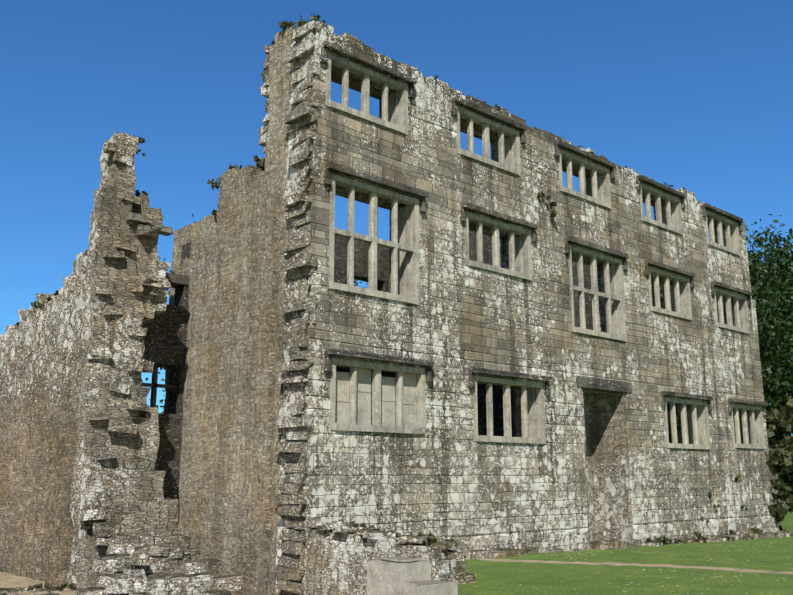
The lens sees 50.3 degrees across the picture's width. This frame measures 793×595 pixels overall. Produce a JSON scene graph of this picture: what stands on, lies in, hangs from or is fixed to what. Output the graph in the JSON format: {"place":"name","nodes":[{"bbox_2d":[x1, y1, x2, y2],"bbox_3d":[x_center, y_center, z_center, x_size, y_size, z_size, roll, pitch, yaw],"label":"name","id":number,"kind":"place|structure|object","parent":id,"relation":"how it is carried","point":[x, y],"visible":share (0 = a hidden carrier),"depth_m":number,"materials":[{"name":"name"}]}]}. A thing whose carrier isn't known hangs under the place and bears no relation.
{"place":"outdoors","nodes":[
{"label":"outdoors","id":0,"kind":"place"},
{"bbox_2d":[0,510,792,594],"bbox_3d":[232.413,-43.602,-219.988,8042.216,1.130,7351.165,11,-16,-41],"label":"ground","id":1,"kind":"structure","parent":0,"point":[764,566],"depth_m":20.88,"materials":[{"name":"green plant"}]},
{"bbox_2d":[0,132,213,594],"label":"ruined wall stub","id":2,"kind":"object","parent":1,"relation":"on","point":[55,476],"visible":0.92,"depth_m":23.53,"materials":[{"name":"stone"}]},
{"bbox_2d":[141,214,194,412],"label":"tree","id":3,"kind":"object","parent":1,"relation":"on","point":[146,379],"depth_m":53.44,"materials":[{"name":"green plant"}]},
{"bbox_2d":[163,26,297,594],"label":"cross wall","id":4,"kind":"structure","parent":1,"relation":"on","point":[232,268],"depth_m":23.81,"materials":[{"name":"beige stone"}]},
{"bbox_2d":[15,14,684,542],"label":"wall plants","id":5,"kind":"object","parent":4,"relation":"attached to","point":[257,160],"depth_m":24.97,"materials":[{"name":"green plant"}]},
{"bbox_2d":[36,20,682,594],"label":"protruding stones","id":6,"kind":"object","parent":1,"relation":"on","point":[294,418],"visible":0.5,"depth_m":21.81,"materials":[{"name":"grey stone"}]},
{"bbox_2d":[143,230,592,506],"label":"wall","id":7,"kind":"structure","parent":1,"relation":"on","point":[165,342],"depth_m":26.54,"materials":[{"name":"stone"}]},
{"bbox_2d":[143,272,188,407],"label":"window timbers","id":8,"kind":"object","parent":7,"relation":"attached to","point":[177,280],"depth_m":25.92,"materials":[{"name":"grey stone"}]},
{"bbox_2d":[305,521,475,594],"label":"rubble wall","id":9,"kind":"structure","parent":1,"relation":"on","point":[340,554],"depth_m":19.10,"materials":[{"name":"stone"}]},
{"bbox_2d":[0,530,790,594],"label":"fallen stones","id":10,"kind":"object","parent":1,"relation":"on","point":[612,543],"visible":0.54,"depth_m":25.75,"materials":[{"name":"grey stone"}]},
{"bbox_2d":[2,531,792,594],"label":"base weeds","id":11,"kind":"object","parent":1,"relation":"on","point":[72,585],"visible":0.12,"depth_m":23.34,"materials":[{"name":"green plant"}]},
{"bbox_2d":[367,556,457,594],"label":"dressed stone blocks","id":12,"kind":"object","parent":1,"relation":"on","point":[397,575],"depth_m":16.95,"materials":[{"name":"grey stone"}]},
{"bbox_2d":[275,21,778,594],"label":"facade wall","id":13,"kind":"structure","parent":1,"relation":"on","point":[447,475],"depth_m":26.80,"materials":[{"name":"stone"}]},
{"bbox_2d":[319,40,767,449],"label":"window frames","id":14,"kind":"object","parent":13,"relation":"attached to","point":[354,414],"depth_m":27.05,"materials":[{"name":"stone"}]},
{"bbox_2d":[581,387,633,542],"bbox_3d":[6.802,6.018,30.155,3.243,5.881,1.749,11,-16,-41],"label":"doorway recess","id":15,"kind":"object","parent":13,"relation":"attached to","point":[608,484],"visible":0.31,"depth_m":30.86,"materials":[{"name":"stone"}]},
{"bbox_2d":[645,399,792,544],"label":"shrubs","id":16,"kind":"object","parent":1,"relation":"on","point":[782,457],"visible":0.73,"depth_m":37.83,"materials":[{"name":"green plant"}]},
{"bbox_2d":[651,245,792,443],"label":"tree","id":17,"kind":"object","parent":1,"relation":"on","point":[767,345],"visible":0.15,"depth_m":59.99,"materials":[{"name":"green plant"}]},
{"bbox_2d":[668,392,792,502],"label":"understory shrubs","id":18,"kind":"object","parent":1,"relation":"on","point":[778,436],"visible":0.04,"depth_m":66.66,"materials":[{"name":"green plant"}]},
{"bbox_2d":[670,220,792,438],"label":"tree","id":19,"kind":"object","parent":1,"relation":"on","point":[770,251],"depth_m":84.40,"materials":[{"name":"green plant"}]},
{"bbox_2d":[717,214,792,410],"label":"tree","id":20,"kind":"object","parent":1,"relation":"on","point":[753,271],"visible":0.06,"depth_m":68.95,"materials":[{"name":"green plant"}]},
{"bbox_2d":[750,232,792,419],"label":"tree","id":21,"kind":"object","parent":1,"relation":"on","point":[783,399],"visible":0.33,"depth_m":64.89,"materials":[{"name":"green plant"}]},
{"bbox_2d":[0,0,792,435],"label":"sky","id":22,"kind":"structure","parent":0,"point":[696,96],"materials":[{"name":"blue"}]}
]}

